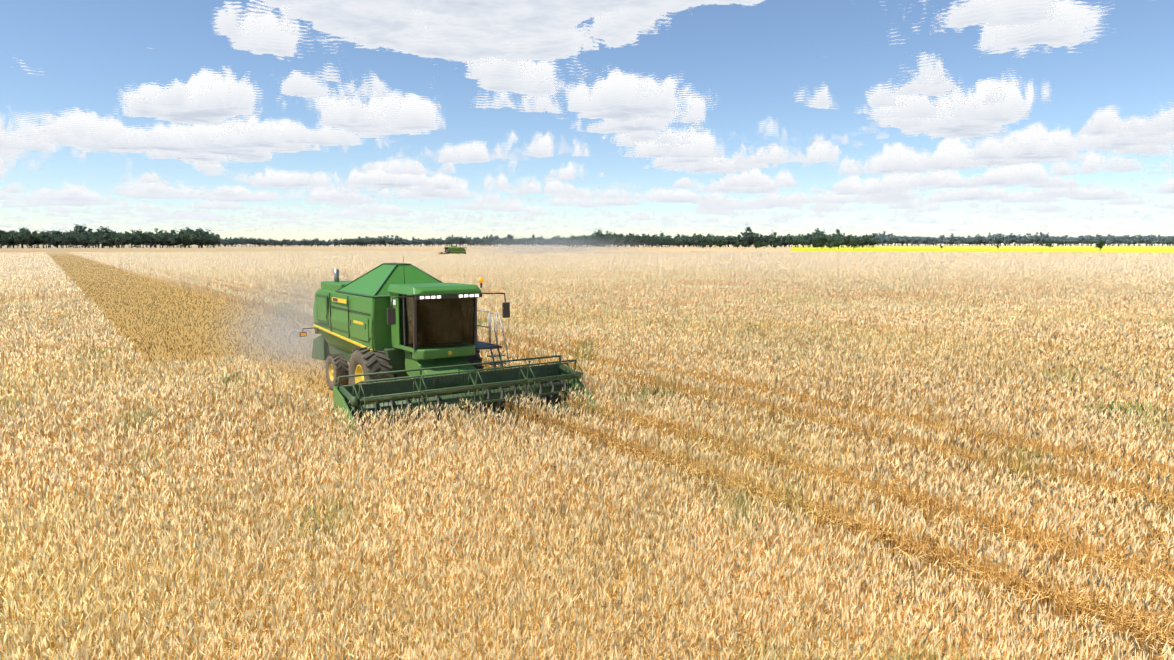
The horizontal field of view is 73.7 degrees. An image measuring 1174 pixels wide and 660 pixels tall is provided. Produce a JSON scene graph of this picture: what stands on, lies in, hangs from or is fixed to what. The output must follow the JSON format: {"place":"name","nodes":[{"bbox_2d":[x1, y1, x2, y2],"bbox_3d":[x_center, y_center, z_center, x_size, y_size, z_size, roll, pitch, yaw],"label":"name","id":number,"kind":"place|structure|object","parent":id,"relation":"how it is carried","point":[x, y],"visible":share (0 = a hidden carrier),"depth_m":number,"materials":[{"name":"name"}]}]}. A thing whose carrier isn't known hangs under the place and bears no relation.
{"place":"outdoors","nodes":[
{"label":"outdoors","id":0,"kind":"place"},
{"bbox_2d":[0,251,1173,659],"bbox_3d":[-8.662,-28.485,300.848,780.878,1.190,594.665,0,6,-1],"label":"wheat field","id":1,"kind":"structure","parent":0,"point":[1102,273],"depth_m":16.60,"materials":[{"name":"beige plant"}]},
{"bbox_2d":[0,0,1173,231],"bbox_3d":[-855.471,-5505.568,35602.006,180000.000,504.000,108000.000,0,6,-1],"label":"cloud","id":2,"kind":"structure","parent":0,"point":[496,46],"depth_m":10274.07,"materials":[{"name":"white"}]},
{"bbox_2d":[0,245,1173,659],"bbox_3d":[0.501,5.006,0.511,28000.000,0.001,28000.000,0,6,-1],"label":"field ground","id":3,"kind":"structure","parent":0,"point":[196,327],"depth_m":42.05,"materials":[{"name":"brown soil"}]},
{"bbox_2d":[0,232,15,247],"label":"tree","id":4,"kind":"object","parent":3,"relation":"on","point":[4,237],"visible":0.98,"depth_m":993.08,"materials":[{"name":"green plant"}]},
{"bbox_2d":[1,228,24,247],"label":"tree","id":5,"kind":"object","parent":3,"relation":"on","point":[14,231],"visible":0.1,"depth_m":1013.93,"materials":[{"name":"green plant"}]},
{"bbox_2d":[10,232,26,247],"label":"tree","id":6,"kind":"object","parent":3,"relation":"on","point":[16,242],"visible":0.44,"depth_m":1003.62,"materials":[{"name":"green plant"}]},
{"bbox_2d":[14,229,31,247],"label":"tree","id":7,"kind":"object","parent":3,"relation":"on","point":[22,234],"visible":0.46,"depth_m":1002.78,"materials":[{"name":"green plant"}]},
{"bbox_2d":[13,228,36,247],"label":"tree","id":8,"kind":"object","parent":3,"relation":"on","point":[29,240],"visible":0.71,"depth_m":1005.46,"materials":[{"name":"green plant"}]},
{"bbox_2d":[30,231,49,247],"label":"tree","id":9,"kind":"object","parent":3,"relation":"on","point":[38,235],"visible":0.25,"depth_m":1017.60,"materials":[{"name":"green plant"}]},
{"bbox_2d":[40,233,55,246],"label":"tree","id":10,"kind":"object","parent":3,"relation":"on","point":[48,241],"visible":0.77,"depth_m":1019.19,"materials":[{"name":"green plant"}]},
{"bbox_2d":[51,234,68,247],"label":"tree","id":11,"kind":"object","parent":3,"relation":"on","point":[57,239],"visible":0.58,"depth_m":1027.54,"materials":[{"name":"green plant"}]},
{"bbox_2d":[50,234,72,246],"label":"tree","id":12,"kind":"object","parent":3,"relation":"on","point":[63,243],"visible":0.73,"depth_m":1027.59,"materials":[{"name":"green plant"}]},
{"bbox_2d":[64,234,74,247],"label":"tree","id":13,"kind":"object","parent":3,"relation":"on","point":[67,239],"visible":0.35,"depth_m":1037.54,"materials":[{"name":"green plant"}]},
{"bbox_2d":[65,234,79,243],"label":"tree","id":14,"kind":"object","parent":3,"relation":"on","point":[74,240],"visible":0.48,"depth_m":1038.33,"materials":[{"name":"green plant"}]},
{"bbox_2d":[75,233,89,247],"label":"tree","id":15,"kind":"object","parent":3,"relation":"on","point":[82,241],"visible":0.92,"depth_m":1040.45,"materials":[{"name":"green plant"}]},
{"bbox_2d":[73,224,92,247],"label":"tree","id":16,"kind":"object","parent":3,"relation":"on","point":[80,229],"visible":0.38,"depth_m":1078.40,"materials":[{"name":"green plant"}]},
{"bbox_2d":[84,236,98,247],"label":"tree","id":17,"kind":"object","parent":3,"relation":"on","point":[92,241],"visible":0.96,"depth_m":1046.45,"materials":[{"name":"green plant"}]},
{"bbox_2d":[95,234,110,244],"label":"tree","id":18,"kind":"object","parent":3,"relation":"on","point":[102,240],"visible":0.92,"depth_m":1055.26,"materials":[{"name":"green plant"}]},
{"bbox_2d":[98,226,115,247],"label":"tree","id":19,"kind":"object","parent":3,"relation":"on","point":[107,232],"visible":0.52,"depth_m":1069.89,"materials":[{"name":"green plant"}]},
{"bbox_2d":[105,235,115,247],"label":"tree","id":20,"kind":"object","parent":3,"relation":"on","point":[111,242],"visible":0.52,"depth_m":1062.99,"materials":[{"name":"green plant"}]},
{"bbox_2d":[110,233,123,246],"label":"tree","id":21,"kind":"object","parent":3,"relation":"on","point":[115,240],"visible":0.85,"depth_m":1060.80,"materials":[{"name":"green plant"}]},
{"bbox_2d":[116,232,130,244],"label":"tree","id":22,"kind":"object","parent":3,"relation":"on","point":[123,241],"visible":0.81,"depth_m":1062.11,"materials":[{"name":"green plant"}]},
{"bbox_2d":[123,232,134,247],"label":"tree","id":23,"kind":"object","parent":3,"relation":"on","point":[130,236],"visible":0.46,"depth_m":1072.07,"materials":[{"name":"green plant"}]},
{"bbox_2d":[124,228,146,247],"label":"tree","id":24,"kind":"object","parent":3,"relation":"on","point":[138,232],"visible":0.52,"depth_m":1078.46,"materials":[{"name":"green plant"}]},
{"bbox_2d":[131,234,140,246],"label":"tree","id":25,"kind":"object","parent":3,"relation":"on","point":[134,239],"visible":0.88,"depth_m":1073.86,"materials":[{"name":"green plant"}]},
{"bbox_2d":[140,231,154,246],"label":"tree","id":26,"kind":"object","parent":3,"relation":"on","point":[144,237],"visible":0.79,"depth_m":1081.34,"materials":[{"name":"green plant"}]},
{"bbox_2d":[145,234,162,245],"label":"tree","id":27,"kind":"object","parent":3,"relation":"on","point":[154,241],"visible":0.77,"depth_m":1084.62,"materials":[{"name":"green plant"}]},
{"bbox_2d":[147,228,169,247],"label":"tree","id":28,"kind":"object","parent":3,"relation":"on","point":[161,233],"visible":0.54,"depth_m":1090.32,"materials":[{"name":"green plant"}]},
{"bbox_2d":[162,228,182,247],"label":"tree","id":29,"kind":"object","parent":3,"relation":"on","point":[172,238],"visible":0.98,"depth_m":1091.46,"materials":[{"name":"green plant"}]},
{"bbox_2d":[174,229,186,247],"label":"tree","id":30,"kind":"object","parent":3,"relation":"on","point":[184,230],"visible":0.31,"depth_m":1106.27,"materials":[{"name":"green plant"}]},
{"bbox_2d":[175,230,197,247],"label":"tree","id":31,"kind":"object","parent":3,"relation":"on","point":[184,234],"visible":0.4,"depth_m":1100.79,"materials":[{"name":"green plant"}]},
{"bbox_2d":[180,232,199,247],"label":"tree","id":32,"kind":"object","parent":3,"relation":"on","point":[190,241],"visible":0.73,"depth_m":1102.27,"materials":[{"name":"green plant"}]},
{"bbox_2d":[179,227,201,247],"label":"tree","id":33,"kind":"object","parent":3,"relation":"on","point":[192,231],"visible":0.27,"depth_m":1115.87,"materials":[{"name":"green plant"}]},
{"bbox_2d":[193,231,206,244],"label":"tree","id":34,"kind":"object","parent":3,"relation":"on","point":[199,237],"visible":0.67,"depth_m":1112.36,"materials":[{"name":"green plant"}]},
{"bbox_2d":[191,228,212,247],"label":"tree","id":35,"kind":"object","parent":3,"relation":"on","point":[203,232],"visible":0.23,"depth_m":1124.21,"materials":[{"name":"green plant"}]},
{"bbox_2d":[195,233,209,247],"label":"tree","id":36,"kind":"object","parent":3,"relation":"on","point":[204,237],"visible":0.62,"depth_m":1115.80,"materials":[{"name":"green plant"}]},
{"bbox_2d":[206,234,214,246],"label":"tree","id":37,"kind":"object","parent":3,"relation":"on","point":[209,241],"visible":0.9,"depth_m":1121.51,"materials":[{"name":"green plant"}]},
{"bbox_2d":[208,235,220,247],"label":"tree","id":38,"kind":"object","parent":3,"relation":"on","point":[216,240],"visible":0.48,"depth_m":1135.63,"materials":[{"name":"green plant"}]},
{"bbox_2d":[220,239,229,245],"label":"tree","id":39,"kind":"object","parent":3,"relation":"on","point":[226,242],"visible":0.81,"depth_m":1531.28,"materials":[{"name":"green plant"}]},
{"bbox_2d":[255,238,265,246],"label":"tree","id":40,"kind":"object","parent":3,"relation":"on","point":[261,241],"visible":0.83,"depth_m":1560.75,"materials":[{"name":"green plant"}]},
{"bbox_2d":[51,254,568,440],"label":"crop stubble","id":41,"kind":"object","parent":3,"relation":"on","point":[182,347],"visible":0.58,"depth_m":49.90,"materials":[{"name":"plant"}]},
{"bbox_2d":[351,237,360,243],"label":"tree","id":42,"kind":"object","parent":3,"relation":"on","point":[356,240],"visible":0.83,"depth_m":1615.58,"materials":[{"name":"green plant"}]},
{"bbox_2d":[358,237,369,246],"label":"tree","id":43,"kind":"object","parent":3,"relation":"on","point":[366,240],"visible":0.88,"depth_m":1618.03,"materials":[{"name":"green plant"}]},
{"bbox_2d":[370,237,378,245],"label":"tree","id":44,"kind":"object","parent":3,"relation":"on","point":[374,241],"visible":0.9,"depth_m":1823.61,"materials":[{"name":"green plant"}]},
{"bbox_2d":[377,235,393,245],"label":"tree","id":45,"kind":"object","parent":3,"relation":"on","point":[385,238],"visible":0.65,"depth_m":1837.37,"materials":[{"name":"green plant"}]},
{"bbox_2d":[392,235,402,245],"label":"tree","id":46,"kind":"object","parent":3,"relation":"on","point":[397,239],"visible":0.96,"depth_m":1829.02,"materials":[{"name":"green plant"}]},
{"bbox_2d":[439,246,466,254],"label":"combine harvester","id":47,"kind":"object","parent":3,"relation":"on","point":[454,250],"visible":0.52,"depth_m":341.22,"materials":[{"name":"green paint"}]},
{"bbox_2d":[299,255,606,448],"bbox_3d":[-5.783,-0.041,25.149,7.248,4.732,12.384,-4,8,-35],"label":"combine harvester","id":48,"kind":"object","parent":3,"relation":"on","point":[406,333],"visible":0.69,"depth_m":22.93,"materials":[{"name":"green paint"}]},
{"bbox_2d":[453,237,464,243],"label":"tree","id":49,"kind":"object","parent":3,"relation":"on","point":[459,241],"depth_m":1856.57,"materials":[{"name":"green plant"}]},
{"bbox_2d":[463,236,472,243],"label":"tree","id":50,"kind":"object","parent":3,"relation":"on","point":[466,239],"depth_m":1858.10,"materials":[{"name":"green plant"}]},
{"bbox_2d":[588,233,600,246],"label":"tree","id":51,"kind":"object","parent":3,"relation":"on","point":[593,236],"depth_m":1332.43,"materials":[{"name":"green plant"}]},
{"bbox_2d":[594,229,606,246],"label":"tree","id":52,"kind":"object","parent":3,"relation":"on","point":[599,236],"visible":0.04,"depth_m":1333.58,"materials":[{"name":"green plant"}]},
{"bbox_2d":[614,234,622,246],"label":"tree","id":53,"kind":"object","parent":3,"relation":"on","point":[617,236],"depth_m":1336.46,"materials":[{"name":"green plant"}]},
{"bbox_2d":[628,237,642,246],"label":"tree","id":54,"kind":"object","parent":3,"relation":"on","point":[632,242],"depth_m":1337.93,"materials":[{"name":"green plant"}]},
{"bbox_2d":[634,234,641,246],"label":"tree","id":55,"kind":"object","parent":3,"relation":"on","point":[638,239],"visible":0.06,"depth_m":1331.50,"materials":[{"name":"green plant"}]},
{"bbox_2d":[639,234,653,246],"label":"tree","id":56,"kind":"object","parent":3,"relation":"on","point":[644,240],"visible":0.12,"depth_m":1334.55,"materials":[{"name":"green plant"}]},
{"bbox_2d":[640,234,654,243],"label":"tree","id":57,"kind":"object","parent":3,"relation":"on","point":[649,237],"visible":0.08,"depth_m":1333.06,"materials":[{"name":"green plant"}]},
{"bbox_2d":[652,236,666,245],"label":"tree","id":58,"kind":"object","parent":3,"relation":"on","point":[657,242],"visible":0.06,"depth_m":1334.03,"materials":[{"name":"green plant"}]},
{"bbox_2d":[150,274,1173,659],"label":"wheel tracks","id":59,"kind":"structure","parent":3,"relation":"on","point":[1158,532],"depth_m":14.82},
{"bbox_2d":[656,237,669,244],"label":"tree","id":60,"kind":"object","parent":3,"relation":"on","point":[663,242],"visible":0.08,"depth_m":1334.68,"materials":[{"name":"green plant"}]},
{"bbox_2d":[679,237,687,246],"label":"tree","id":61,"kind":"object","parent":3,"relation":"on","point":[684,240],"visible":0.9,"depth_m":1324.98,"materials":[{"name":"green plant"}]},
{"bbox_2d":[691,235,702,246],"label":"tree","id":62,"kind":"object","parent":3,"relation":"on","point":[697,241],"visible":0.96,"depth_m":1322.18,"materials":[{"name":"green plant"}]},
{"bbox_2d":[711,235,719,244],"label":"tree","id":63,"kind":"object","parent":3,"relation":"on","point":[715,241],"visible":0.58,"depth_m":1322.99,"materials":[{"name":"green plant"}]},
{"bbox_2d":[723,236,733,246],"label":"tree","id":64,"kind":"object","parent":3,"relation":"on","point":[729,239],"visible":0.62,"depth_m":1316.09,"materials":[{"name":"green plant"}]},
{"bbox_2d":[731,234,743,243],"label":"tree","id":65,"kind":"object","parent":3,"relation":"on","point":[739,241],"visible":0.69,"depth_m":1314.19,"materials":[{"name":"green plant"}]},
{"bbox_2d":[739,224,757,246],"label":"tree","id":66,"kind":"object","parent":3,"relation":"on","point":[746,236],"visible":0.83,"depth_m":1309.91,"materials":[{"name":"green plant"}]},
{"bbox_2d":[750,234,763,243],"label":"tree","id":67,"kind":"object","parent":3,"relation":"on","point":[755,237],"visible":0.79,"depth_m":1304.09,"materials":[{"name":"green plant"}]},
{"bbox_2d":[759,235,770,246],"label":"tree","id":68,"kind":"object","parent":3,"relation":"on","point":[765,236],"visible":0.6,"depth_m":1302.60,"materials":[{"name":"green plant"}]},
{"bbox_2d":[766,234,778,246],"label":"tree","id":69,"kind":"object","parent":3,"relation":"on","point":[771,236],"visible":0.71,"depth_m":1301.65,"materials":[{"name":"green plant"}]},
{"bbox_2d":[777,234,791,240],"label":"tree","id":70,"kind":"object","parent":3,"relation":"on","point":[785,238],"visible":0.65,"depth_m":1299.97,"materials":[{"name":"green plant"}]},
{"bbox_2d":[792,236,800,246],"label":"tree","id":71,"kind":"object","parent":3,"relation":"on","point":[797,240],"visible":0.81,"depth_m":1290.29,"materials":[{"name":"green plant"}]},
{"bbox_2d":[800,238,810,246],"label":"tree","id":72,"kind":"object","parent":3,"relation":"on","point":[804,241],"visible":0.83,"depth_m":1287.67,"materials":[{"name":"green plant"}]},
{"bbox_2d":[806,232,825,243],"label":"tree","id":73,"kind":"object","parent":3,"relation":"on","point":[817,236],"visible":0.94,"depth_m":1281.91,"materials":[{"name":"green plant"}]},
{"bbox_2d":[825,235,832,243],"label":"tree","id":74,"kind":"object","parent":3,"relation":"on","point":[827,239],"visible":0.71,"depth_m":1277.09,"materials":[{"name":"green plant"}]},
{"bbox_2d":[833,240,844,248],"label":"tree","id":75,"kind":"object","parent":3,"relation":"on","point":[838,243],"visible":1,"depth_m":846.22,"materials":[{"name":"green plant"}]},
{"bbox_2d":[840,235,849,244],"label":"tree","id":76,"kind":"object","parent":3,"relation":"on","point":[843,238],"visible":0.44,"depth_m":1270.76,"materials":[{"name":"green plant"}]},
{"bbox_2d":[849,240,858,247],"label":"tree","id":77,"kind":"object","parent":3,"relation":"on","point":[855,244],"visible":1,"depth_m":847.55,"materials":[{"name":"green plant"}]},
{"bbox_2d":[860,235,871,246],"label":"tree","id":78,"kind":"object","parent":3,"relation":"on","point":[865,239],"visible":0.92,"depth_m":1260.64,"materials":[{"name":"green plant"}]},
{"bbox_2d":[869,237,878,246],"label":"tree","id":79,"kind":"object","parent":3,"relation":"on","point":[872,241],"visible":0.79,"depth_m":1263.14,"materials":[{"name":"green plant"}]},
{"bbox_2d":[877,231,892,240],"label":"tree","id":80,"kind":"object","parent":3,"relation":"on","point":[879,234],"visible":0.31,"depth_m":2437.90,"materials":[{"name":"green plant"}]},
{"bbox_2d":[892,235,902,245],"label":"tree","id":81,"kind":"object","parent":3,"relation":"on","point":[897,241],"visible":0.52,"depth_m":2401.76,"materials":[{"name":"green plant"}]},
{"bbox_2d":[946,233,954,244],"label":"tree","id":82,"kind":"object","parent":3,"relation":"on","point":[951,239],"visible":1,"depth_m":2334.46,"materials":[{"name":"green plant"}]},
{"bbox_2d":[987,232,1000,245],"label":"tree","id":83,"kind":"object","parent":3,"relation":"on","point":[995,236],"visible":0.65,"depth_m":2293.88,"materials":[{"name":"green plant"}]},
{"bbox_2d":[997,236,1010,244],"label":"tree","id":84,"kind":"object","parent":3,"relation":"on","point":[1003,240],"visible":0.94,"depth_m":2273.63,"materials":[{"name":"green plant"}]},
{"bbox_2d":[1007,234,1023,242],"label":"tree","id":85,"kind":"object","parent":3,"relation":"on","point":[1018,236],"visible":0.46,"depth_m":2265.23,"materials":[{"name":"green plant"}]},
{"bbox_2d":[1021,234,1029,243],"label":"tree","id":86,"kind":"object","parent":3,"relation":"on","point":[1024,237],"visible":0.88,"depth_m":2252.96,"materials":[{"name":"green plant"}]},
{"bbox_2d":[1026,233,1039,243],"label":"tree","id":87,"kind":"object","parent":3,"relation":"on","point":[1033,241],"visible":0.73,"depth_m":2244.26,"materials":[{"name":"green plant"}]},
{"bbox_2d":[1033,232,1049,245],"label":"tree","id":88,"kind":"object","parent":3,"relation":"on","point":[1043,237],"visible":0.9,"depth_m":2226.76,"materials":[{"name":"green plant"}]},
{"bbox_2d":[1066,237,1075,244],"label":"tree","id":89,"kind":"object","parent":3,"relation":"on","point":[1069,241],"visible":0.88,"depth_m":2195.27,"materials":[{"name":"green plant"}]},
{"bbox_2d":[1079,235,1094,245],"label":"tree","id":90,"kind":"object","parent":3,"relation":"on","point":[1087,239],"visible":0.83,"depth_m":2176.22,"materials":[{"name":"green plant"}]},
{"bbox_2d":[1096,240,1104,248],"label":"tree","id":91,"kind":"object","parent":3,"relation":"on","point":[1099,245],"visible":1,"depth_m":598.63,"materials":[{"name":"green plant"}]},
{"bbox_2d":[1107,235,1118,243],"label":"tree","id":92,"kind":"object","parent":3,"relation":"on","point":[1113,239],"visible":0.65,"depth_m":2146.45,"materials":[{"name":"green plant"}]},
{"bbox_2d":[1135,235,1146,245],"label":"tree","id":93,"kind":"object","parent":3,"relation":"on","point":[1138,239],"visible":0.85,"depth_m":2115.90,"materials":[{"name":"green plant"}]},
{"bbox_2d":[1141,235,1152,245],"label":"tree","id":94,"kind":"object","parent":3,"relation":"on","point":[1145,240],"visible":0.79,"depth_m":2105.37,"materials":[{"name":"green plant"}]},
{"bbox_2d":[1151,236,1162,243],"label":"tree","id":95,"kind":"object","parent":3,"relation":"on","point":[1157,241],"visible":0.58,"depth_m":2087.80,"materials":[{"name":"green plant"}]},
{"bbox_2d":[1161,236,1171,245],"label":"tree","id":96,"kind":"object","parent":3,"relation":"on","point":[1167,240],"visible":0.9,"depth_m":2072.20,"materials":[{"name":"green plant"}]},
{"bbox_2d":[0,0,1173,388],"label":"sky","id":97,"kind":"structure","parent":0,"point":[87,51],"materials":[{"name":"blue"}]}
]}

